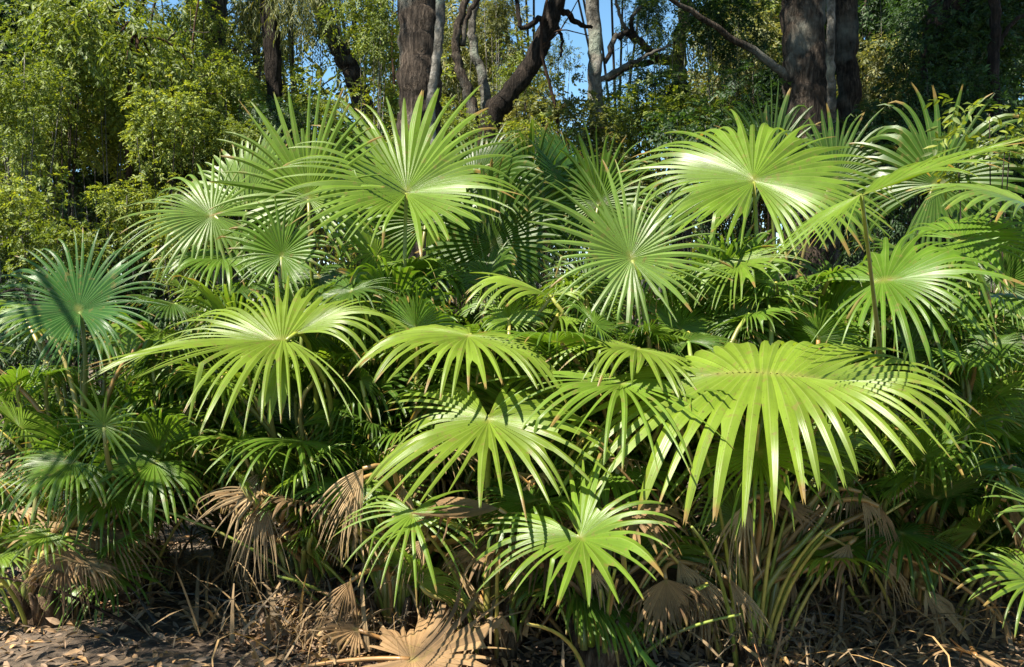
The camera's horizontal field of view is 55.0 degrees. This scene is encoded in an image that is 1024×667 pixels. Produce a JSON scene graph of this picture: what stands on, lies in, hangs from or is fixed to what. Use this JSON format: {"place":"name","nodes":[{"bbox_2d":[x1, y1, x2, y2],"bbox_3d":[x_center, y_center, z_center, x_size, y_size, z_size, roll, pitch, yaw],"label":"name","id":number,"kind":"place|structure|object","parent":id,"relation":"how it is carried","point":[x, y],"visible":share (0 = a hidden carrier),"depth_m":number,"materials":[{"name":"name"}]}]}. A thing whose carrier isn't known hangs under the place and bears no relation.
{"place":"outdoors","nodes":[
{"label":"outdoors","id":0,"kind":"place"},
{"bbox_2d":[0,315,1023,666],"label":"ground","id":1,"kind":"structure","parent":0,"point":[90,647],"depth_m":4.22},
{"bbox_2d":[0,130,73,483],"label":"leafy shrub","id":2,"kind":"object","parent":1,"relation":"on","point":[6,216],"visible":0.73,"depth_m":7.00,"materials":[{"name":"green plant"}]},
{"bbox_2d":[0,25,82,402],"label":"leafy shrub","id":3,"kind":"object","parent":1,"relation":"on","point":[10,109],"visible":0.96,"depth_m":7.17,"materials":[{"name":"green plant"}]},
{"bbox_2d":[0,249,104,406],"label":"leafy shrub","id":4,"kind":"object","parent":1,"relation":"on","point":[33,358],"visible":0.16,"depth_m":5.76,"materials":[{"name":"green plant"}]},
{"bbox_2d":[0,265,108,448],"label":"leafy shrub","id":5,"kind":"object","parent":1,"relation":"on","point":[22,364],"visible":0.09,"depth_m":6.67,"materials":[{"name":"green plant"}]},
{"bbox_2d":[0,186,111,396],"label":"leafy shrub","id":6,"kind":"object","parent":1,"relation":"on","point":[40,234],"visible":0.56,"depth_m":6.75,"materials":[{"name":"green plant"}]},
{"bbox_2d":[0,65,114,414],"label":"leafy shrub","id":7,"kind":"object","parent":1,"relation":"on","point":[16,165],"visible":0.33,"depth_m":7.86,"materials":[{"name":"green plant"}]},
{"bbox_2d":[0,0,123,363],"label":"tree","id":8,"kind":"object","parent":1,"relation":"on","point":[55,30],"visible":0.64,"depth_m":7.79,"materials":[{"name":"green plant"}]},
{"bbox_2d":[7,131,119,365],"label":"leafy shrub","id":9,"kind":"object","parent":1,"relation":"on","point":[79,184],"visible":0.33,"depth_m":9.04,"materials":[{"name":"green plant"}]},
{"bbox_2d":[0,0,136,249],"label":"leafy shrub","id":10,"kind":"object","parent":1,"relation":"on","point":[6,47],"visible":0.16,"depth_m":8.42,"materials":[{"name":"green plant"}]},
{"bbox_2d":[0,0,145,410],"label":"tree","id":11,"kind":"object","parent":1,"relation":"on","point":[114,12],"visible":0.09,"depth_m":9.16,"materials":[{"name":"green plant"}]},
{"bbox_2d":[36,42,154,396],"bbox_3d":[-3.477,-0.634,8.322,0.933,3.804,0.958,0,2,0],"label":"leafy shrub","id":12,"kind":"object","parent":1,"relation":"on","point":[107,106],"visible":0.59,"depth_m":8.16,"materials":[{"name":"green plant"}]},
{"bbox_2d":[0,396,218,633],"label":"fan palm","id":13,"kind":"object","parent":1,"relation":"on","point":[52,558],"visible":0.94,"depth_m":4.17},
{"bbox_2d":[67,231,166,394],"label":"leafy shrub","id":14,"kind":"object","parent":1,"relation":"on","point":[156,291],"visible":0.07,"depth_m":7.56,"materials":[{"name":"green plant"}]},
{"bbox_2d":[73,157,186,318],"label":"leafy shrub","id":15,"kind":"object","parent":1,"relation":"on","point":[121,208],"visible":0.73,"depth_m":7.32,"materials":[{"name":"green plant"}]},
{"bbox_2d":[11,0,250,311],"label":"tree","id":16,"kind":"object","parent":1,"relation":"on","point":[134,25],"visible":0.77,"depth_m":8.01,"materials":[{"name":"green plant"}]},
{"bbox_2d":[84,5,180,298],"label":"leafy shrub","id":17,"kind":"object","parent":1,"relation":"on","point":[119,43],"visible":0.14,"depth_m":8.66,"materials":[{"name":"green plant"}]},
{"bbox_2d":[56,261,224,493],"bbox_3d":[-2.589,0.397,7.164,1.164,1.884,1.393,2,3,45],"label":"leafy shrub","id":18,"kind":"object","parent":1,"relation":"on","point":[180,326],"visible":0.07,"depth_m":7.04,"materials":[{"name":"green plant"}]},
{"bbox_2d":[0,294,296,633],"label":"fan palm","id":19,"kind":"object","parent":1,"relation":"on","point":[104,423],"visible":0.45,"depth_m":4.57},
{"bbox_2d":[0,227,308,609],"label":"fan palm","id":20,"kind":"object","parent":1,"relation":"on","point":[77,300],"visible":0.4,"depth_m":4.32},
{"bbox_2d":[98,97,218,322],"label":"leafy shrub","id":21,"kind":"object","parent":1,"relation":"on","point":[162,184],"visible":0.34,"depth_m":8.59,"materials":[{"name":"green plant"}]},
{"bbox_2d":[113,57,216,492],"bbox_3d":[-2.679,-0.401,7.608,0.713,3.409,0.710,0,2,0],"label":"leafy shrub","id":22,"kind":"object","parent":1,"relation":"on","point":[167,139],"visible":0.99,"depth_m":7.51,"materials":[{"name":"green plant"}]},
{"bbox_2d":[93,29,256,306],"bbox_3d":[-3.147,-0.759,9.160,1.473,4.035,1.441,0,2,0],"label":"leafy shrub","id":23,"kind":"object","parent":1,"relation":"on","point":[134,157],"visible":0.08,"depth_m":8.81,"materials":[{"name":"green plant"}]},
{"bbox_2d":[140,182,228,497],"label":"leafy shrub","id":24,"kind":"object","parent":1,"relation":"on","point":[162,238],"visible":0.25,"depth_m":7.20,"materials":[{"name":"green plant"}]},
{"bbox_2d":[127,0,260,424],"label":"tree","id":25,"kind":"object","parent":1,"relation":"on","point":[200,25],"visible":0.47,"depth_m":10.14,"materials":[{"name":"green plant"}]},
{"bbox_2d":[111,122,303,573],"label":"fan palm","id":26,"kind":"object","parent":1,"relation":"on","point":[193,220],"visible":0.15,"depth_m":5.08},
{"bbox_2d":[184,0,233,368],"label":"tree","id":27,"kind":"object","parent":1,"relation":"on","point":[222,7],"visible":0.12,"depth_m":10.90,"materials":[{"name":"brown plant"}]},
{"bbox_2d":[159,32,261,372],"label":"leafy shrub","id":28,"kind":"object","parent":1,"relation":"on","point":[215,102],"visible":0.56,"depth_m":8.76,"materials":[{"name":"green plant"}]},
{"bbox_2d":[184,104,283,355],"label":"leafy shrub","id":29,"kind":"object","parent":1,"relation":"on","point":[253,133],"visible":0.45,"depth_m":7.82,"materials":[{"name":"green plant"}]},
{"bbox_2d":[171,41,326,297],"bbox_3d":[-2.850,-1.040,10.580,1.580,4.430,1.890,-1,2,-21],"label":"leafy shrub","id":30,"kind":"object","parent":1,"relation":"on","point":[297,69],"visible":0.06,"depth_m":10.31,"materials":[{"name":"green plant"}]},
{"bbox_2d":[226,0,301,294],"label":"forest tree","id":31,"kind":"object","parent":1,"relation":"on","point":[250,50],"visible":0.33,"depth_m":14.83,"materials":[{"name":"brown plant"}]},
{"bbox_2d":[219,85,320,301],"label":"leafy shrub","id":32,"kind":"object","parent":1,"relation":"on","point":[274,119],"visible":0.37,"depth_m":8.50,"materials":[{"name":"green plant"}]},
{"bbox_2d":[152,75,399,574],"bbox_3d":[-0.987,0.040,5.390,1.543,2.680,1.715,-2,3,-40],"label":"fan palm","id":33,"kind":"object","parent":1,"relation":"on","point":[273,246],"visible":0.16,"depth_m":4.84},
{"bbox_2d":[225,0,355,287],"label":"tree","id":34,"kind":"object","parent":1,"relation":"on","point":[271,20],"visible":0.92,"depth_m":9.93,"materials":[{"name":"green plant"}]},
{"bbox_2d":[169,272,437,603],"bbox_3d":[-1.024,0.559,4.752,1.565,1.712,2.049,0,2,0],"label":"fan palm","id":35,"kind":"object","parent":1,"relation":"on","point":[213,302],"visible":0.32,"depth_m":4.44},
{"bbox_2d":[259,0,350,264],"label":"leafy shrub","id":36,"kind":"object","parent":1,"relation":"on","point":[318,39],"visible":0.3,"depth_m":11.77,"materials":[{"name":"green plant"}]},
{"bbox_2d":[83,274,531,609],"bbox_3d":[-0.872,0.552,4.489,2.030,1.697,1.819,0,2,0],"label":"fan palm","id":37,"kind":"object","parent":1,"relation":"on","point":[254,342],"visible":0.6,"depth_m":4.21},
{"bbox_2d":[272,68,360,268],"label":"leafy shrub","id":38,"kind":"object","parent":1,"relation":"on","point":[322,102],"visible":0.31,"depth_m":9.12,"materials":[{"name":"green plant"}]},
{"bbox_2d":[137,244,511,642],"bbox_3d":[-0.592,0.510,4.364,1.604,1.820,1.553,1,2,26],"label":"fan palm","id":39,"kind":"object","parent":1,"relation":"on","point":[395,513],"visible":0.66,"depth_m":4.20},
{"bbox_2d":[312,2,391,408],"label":"tree","id":40,"kind":"object","parent":1,"relation":"on","point":[351,64],"visible":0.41,"depth_m":11.91,"materials":[{"name":"brown plant"}]},
{"bbox_2d":[306,0,399,399],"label":"leafy shrub","id":41,"kind":"object","parent":1,"relation":"on","point":[373,15],"visible":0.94,"depth_m":9.50,"materials":[{"name":"green plant"}]},
{"bbox_2d":[293,591,467,666],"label":"fallen frond","id":42,"kind":"object","parent":1,"relation":"on","point":[349,628],"visible":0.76,"depth_m":3.98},
{"bbox_2d":[306,0,456,227],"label":"leafy shrub","id":43,"kind":"object","parent":1,"relation":"on","point":[364,63],"visible":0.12,"depth_m":12.55,"materials":[{"name":"green plant"}]},
{"bbox_2d":[338,53,462,254],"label":"leafy shrub","id":44,"kind":"object","parent":1,"relation":"on","point":[394,105],"visible":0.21,"depth_m":9.91,"materials":[{"name":"green plant"}]},
{"bbox_2d":[295,584,513,666],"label":"fallen frond","id":45,"kind":"object","parent":1,"relation":"on","point":[421,649],"visible":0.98,"depth_m":3.79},
{"bbox_2d":[262,85,571,584],"bbox_3d":[-0.457,0.033,5.180,1.561,2.655,1.784,0,2,0],"label":"fan palm","id":46,"kind":"object","parent":1,"relation":"on","point":[422,181],"visible":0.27,"depth_m":4.91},
{"bbox_2d":[394,0,442,290],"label":"tree","id":47,"kind":"object","parent":1,"relation":"on","point":[416,21],"visible":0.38,"depth_m":7.26,"materials":[{"name":"brown plant"}]},
{"bbox_2d":[426,0,450,311],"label":"slender tree trunk","id":48,"kind":"object","parent":1,"relation":"on","point":[437,46],"visible":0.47,"depth_m":7.18,"materials":[{"name":"grey plant"}]},
{"bbox_2d":[353,1,528,275],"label":"tree","id":49,"kind":"object","parent":1,"relation":"on","point":[446,60],"visible":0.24,"depth_m":11.44,"materials":[{"name":"green plant"}]},
{"bbox_2d":[393,98,504,321],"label":"leafy shrub","id":50,"kind":"object","parent":1,"relation":"on","point":[463,130],"visible":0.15,"depth_m":8.66,"materials":[{"name":"green plant"}]},
{"bbox_2d":[451,0,482,321],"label":"tree","id":51,"kind":"object","parent":1,"relation":"on","point":[459,30],"visible":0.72,"depth_m":9.47,"materials":[{"name":"grey plant"}]},
{"bbox_2d":[467,1,491,314],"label":"tree","id":52,"kind":"object","parent":1,"relation":"on","point":[484,87],"visible":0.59,"depth_m":9.76,"materials":[{"name":"grey plant"}]},
{"bbox_2d":[332,237,628,609],"bbox_3d":[-0.093,0.458,4.633,1.428,1.847,2.028,1,2,36],"label":"fan palm","id":53,"kind":"object","parent":1,"relation":"on","point":[468,345],"visible":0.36,"depth_m":4.18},
{"bbox_2d":[442,0,535,118],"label":"leafy shrub","id":54,"kind":"object","parent":1,"relation":"on","point":[450,24],"visible":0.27,"depth_m":11.93,"materials":[{"name":"green plant"}]},
{"bbox_2d":[467,0,532,310],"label":"leafy shrub","id":55,"kind":"object","parent":1,"relation":"on","point":[494,7],"visible":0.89,"depth_m":10.74,"materials":[{"name":"green plant"}]},
{"bbox_2d":[358,371,654,660],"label":"fan palm","id":56,"kind":"object","parent":1,"relation":"on","point":[471,420],"visible":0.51,"depth_m":3.80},
{"bbox_2d":[0,525,1023,666],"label":"dry grass","id":57,"kind":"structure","parent":1,"relation":"on","point":[838,634],"depth_m":4.24,"materials":[{"name":"brown plant"}]},
{"bbox_2d":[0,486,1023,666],"bbox_3d":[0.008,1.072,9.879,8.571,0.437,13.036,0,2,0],"label":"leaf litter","id":58,"kind":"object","parent":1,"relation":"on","point":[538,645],"visible":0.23,"depth_m":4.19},
{"bbox_2d":[461,54,566,327],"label":"leafy shrub","id":59,"kind":"object","parent":1,"relation":"on","point":[512,113],"visible":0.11,"depth_m":10.86,"materials":[{"name":"green plant"}]},
{"bbox_2d":[16,4,1023,331],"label":"distant woods","id":60,"kind":"object","parent":1,"relation":"on","point":[694,228],"visible":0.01,"depth_m":24.25,"materials":[{"name":"green plant"}]},
{"bbox_2d":[478,29,565,361],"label":"leafy shrub","id":61,"kind":"object","parent":1,"relation":"on","point":[511,69],"visible":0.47,"depth_m":10.36,"materials":[{"name":"green plant"}]},
{"bbox_2d":[455,0,592,318],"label":"tree","id":62,"kind":"object","parent":1,"relation":"on","point":[517,83],"visible":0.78,"depth_m":8.93,"materials":[{"name":"brown plant"}]},
{"bbox_2d":[495,95,588,324],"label":"leafy shrub","id":63,"kind":"object","parent":1,"relation":"on","point":[522,123],"visible":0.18,"depth_m":8.48,"materials":[{"name":"green plant"}]},
{"bbox_2d":[513,17,587,318],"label":"leafy shrub","id":64,"kind":"object","parent":1,"relation":"on","point":[555,48],"visible":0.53,"depth_m":11.39,"materials":[{"name":"green plant"}]},
{"bbox_2d":[364,289,741,666],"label":"fan palm","id":65,"kind":"object","parent":1,"relation":"on","point":[588,540],"visible":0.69,"depth_m":3.67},
{"bbox_2d":[457,118,666,373],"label":"fan palm","id":66,"kind":"object","parent":1,"relation":"on","point":[558,162],"visible":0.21,"depth_m":5.97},
{"bbox_2d":[506,57,634,273],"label":"leafy shrub","id":67,"kind":"object","parent":1,"relation":"on","point":[590,105],"visible":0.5,"depth_m":8.76,"materials":[{"name":"green plant"}]},
{"bbox_2d":[540,0,603,274],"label":"sapling","id":68,"kind":"object","parent":1,"relation":"on","point":[542,53],"visible":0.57,"depth_m":8.65,"materials":[{"name":"brown plant"}]},
{"bbox_2d":[515,123,640,324],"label":"leafy shrub","id":69,"kind":"object","parent":1,"relation":"on","point":[556,256],"visible":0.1,"depth_m":7.76,"materials":[{"name":"green plant"}]},
{"bbox_2d":[346,257,823,666],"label":"fan palm","id":70,"kind":"object","parent":1,"relation":"on","point":[596,383],"visible":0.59,"depth_m":4.01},
{"bbox_2d":[567,0,671,329],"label":"forest tree","id":71,"kind":"object","parent":1,"relation":"on","point":[603,53],"visible":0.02,"depth_m":17.52,"materials":[{"name":"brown plant"}]},
{"bbox_2d":[585,0,671,286],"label":"tree","id":72,"kind":"object","parent":1,"relation":"on","point":[595,78],"visible":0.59,"depth_m":9.45,"materials":[{"name":"grey plant"}]},
{"bbox_2d":[569,55,702,366],"bbox_3d":[1.271,-0.761,10.066,1.430,3.968,1.203,0,2,0],"label":"leafy shrub","id":73,"kind":"object","parent":1,"relation":"on","point":[630,142],"visible":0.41,"depth_m":9.86,"materials":[{"name":"green plant"}]},
{"bbox_2d":[612,0,672,324],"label":"leafy shrub","id":74,"kind":"object","parent":1,"relation":"on","point":[645,14],"visible":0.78,"depth_m":11.00,"materials":[{"name":"green plant"}]},
{"bbox_2d":[497,156,789,592],"bbox_3d":[0.649,0.297,4.946,1.614,2.271,1.450,-1,2,-30],"label":"fan palm","id":75,"kind":"object","parent":1,"relation":"on","point":[627,255],"visible":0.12,"depth_m":4.45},
{"bbox_2d":[603,0,691,284],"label":"tree","id":76,"kind":"object","parent":1,"relation":"on","point":[630,33],"visible":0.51,"depth_m":10.66,"materials":[{"name":"grey plant"}]},
{"bbox_2d":[618,43,701,325],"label":"leafy shrub","id":77,"kind":"object","parent":1,"relation":"on","point":[661,74],"visible":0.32,"depth_m":10.06,"materials":[{"name":"green plant"}]},
{"bbox_2d":[613,0,713,323],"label":"leafy shrub","id":78,"kind":"object","parent":1,"relation":"on","point":[676,47],"visible":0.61,"depth_m":10.54,"materials":[{"name":"green plant"}]},
{"bbox_2d":[648,58,751,269],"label":"leafy shrub","id":79,"kind":"object","parent":1,"relation":"on","point":[668,103],"visible":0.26,"depth_m":9.51,"materials":[{"name":"green plant"}]},
{"bbox_2d":[634,56,805,265],"bbox_3d":[1.821,-0.525,8.542,1.592,3.509,1.330,1,2,20],"label":"leafy shrub","id":80,"kind":"object","parent":1,"relation":"on","point":[686,117],"visible":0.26,"depth_m":8.35,"materials":[{"name":"green plant"}]},
{"bbox_2d":[668,0,777,246],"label":"leafy shrub","id":81,"kind":"object","parent":1,"relation":"on","point":[709,11],"visible":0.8,"depth_m":9.97,"materials":[{"name":"green plant"}]},
{"bbox_2d":[668,0,782,240],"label":"leafy shrub","id":82,"kind":"object","parent":1,"relation":"on","point":[772,27],"visible":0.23,"depth_m":11.19,"materials":[{"name":"green plant"}]},
{"bbox_2d":[483,243,1016,666],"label":"fan palm","id":83,"kind":"object","parent":1,"relation":"on","point":[755,580],"visible":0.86,"depth_m":3.93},
{"bbox_2d":[717,33,783,288],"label":"leafy shrub","id":84,"kind":"object","parent":1,"relation":"on","point":[766,79],"visible":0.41,"depth_m":9.26,"materials":[{"name":"green plant"}]},
{"bbox_2d":[669,0,834,463],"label":"tree","id":85,"kind":"object","parent":1,"relation":"on","point":[803,67],"visible":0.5,"depth_m":8.62,"materials":[{"name":"brown plant"}]},
{"bbox_2d":[617,109,903,574],"bbox_3d":[1.376,0.059,5.091,1.689,2.608,1.726,0,2,0],"label":"fan palm","id":86,"kind":"object","parent":1,"relation":"on","point":[740,169],"visible":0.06,"depth_m":4.83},
{"bbox_2d":[706,75,904,501],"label":"fan palm","id":87,"kind":"object","parent":1,"relation":"on","point":[781,120],"visible":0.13,"depth_m":6.32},
{"bbox_2d":[825,0,839,268],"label":"tree","id":88,"kind":"object","parent":1,"relation":"on","point":[829,59],"visible":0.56,"depth_m":8.40,"materials":[{"name":"grey plant"}]},
{"bbox_2d":[834,0,863,280],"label":"tree","id":89,"kind":"object","parent":1,"relation":"on","point":[849,85],"visible":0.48,"depth_m":9.31,"materials":[{"name":"brown plant"}]},
{"bbox_2d":[703,302,1023,651],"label":"fan palm","id":90,"kind":"object","parent":1,"relation":"on","point":[918,537],"visible":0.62,"depth_m":4.23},
{"bbox_2d":[711,135,1023,594],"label":"fan palm","id":91,"kind":"object","parent":1,"relation":"on","point":[899,276],"visible":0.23,"depth_m":4.22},
{"bbox_2d":[835,29,921,246],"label":"leafy shrub","id":92,"kind":"object","parent":1,"relation":"on","point":[873,68],"visible":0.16,"depth_m":10.42,"materials":[{"name":"green plant"}]},
{"bbox_2d":[766,88,1015,304],"bbox_3d":[2.909,-0.264,7.601,1.204,3.179,1.980,-1,2,-22],"label":"leafy shrub","id":93,"kind":"object","parent":1,"relation":"on","point":[900,228],"visible":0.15,"depth_m":7.57,"materials":[{"name":"green plant"}]},
{"bbox_2d":[856,0,927,235],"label":"leafy shrub","id":94,"kind":"object","parent":1,"relation":"on","point":[877,7],"visible":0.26,"depth_m":11.33,"materials":[{"name":"green plant"}]},
{"bbox_2d":[840,55,945,302],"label":"leafy shrub","id":95,"kind":"object","parent":1,"relation":"on","point":[887,115],"visible":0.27,"depth_m":8.55,"materials":[{"name":"green plant"}]},
{"bbox_2d":[778,232,1023,606],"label":"fan palm","id":96,"kind":"object","parent":1,"relation":"on","point":[1016,431],"visible":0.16,"depth_m":4.47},
{"bbox_2d":[866,0,974,251],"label":"leafy shrub","id":97,"kind":"object","parent":1,"relation":"on","point":[897,51],"visible":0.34,"depth_m":9.71,"materials":[{"name":"green plant"}]},
{"bbox_2d":[821,181,1023,610],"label":"fan palm","id":98,"kind":"object","parent":1,"relation":"on","point":[986,240],"visible":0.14,"depth_m":4.62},
{"bbox_2d":[849,83,1023,355],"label":"fan palm","id":99,"kind":"object","parent":1,"relation":"on","point":[913,144],"visible":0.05,"depth_m":5.97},
{"bbox_2d":[887,35,1003,298],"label":"leafy shrub","id":100,"kind":"object","parent":1,"relation":"on","point":[939,73],"visible":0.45,"depth_m":8.02,"materials":[{"name":"green plant"}]},
{"bbox_2d":[916,0,976,305],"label":"tree","id":101,"kind":"object","parent":1,"relation":"on","point":[947,3],"visible":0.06,"depth_m":8.85,"materials":[{"name":"green plant"}]},
{"bbox_2d":[882,458,1023,641],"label":"fan palm","id":102,"kind":"object","parent":1,"relation":"on","point":[1015,572],"visible":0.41,"depth_m":3.88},
{"bbox_2d":[896,0,1023,222],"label":"leafy shrub","id":103,"kind":"object","parent":1,"relation":"on","point":[971,22],"visible":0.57,"depth_m":8.42,"materials":[{"name":"green plant"}]},
{"bbox_2d":[919,639,1003,666],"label":"fallen frond","id":104,"kind":"object","parent":1,"relation":"on","point":[983,657],"visible":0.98,"depth_m":3.79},
{"bbox_2d":[920,93,1023,304],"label":"sapling","id":105,"kind":"object","parent":1,"relation":"on","point":[1011,128],"visible":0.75,"depth_m":5.42,"materials":[{"name":"green plant"}]},
{"bbox_2d":[925,64,1023,465],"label":"leafy shrub","id":106,"kind":"object","parent":1,"relation":"on","point":[1005,95],"visible":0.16,"depth_m":7.24,"materials":[{"name":"green plant"}]},
{"bbox_2d":[963,0,1023,353],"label":"leafy shrub","id":107,"kind":"object","parent":1,"relation":"on","point":[1020,51],"visible":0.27,"depth_m":8.68,"materials":[{"name":"green plant"}]},
{"bbox_2d":[987,0,1023,291],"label":"tree","id":108,"kind":"object","parent":1,"relation":"on","point":[993,48],"visible":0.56,"depth_m":7.97,"materials":[{"name":"brown plant"}]},
{"bbox_2d":[31,0,1021,301],"label":"sky","id":109,"kind":"structure","parent":0,"point":[579,40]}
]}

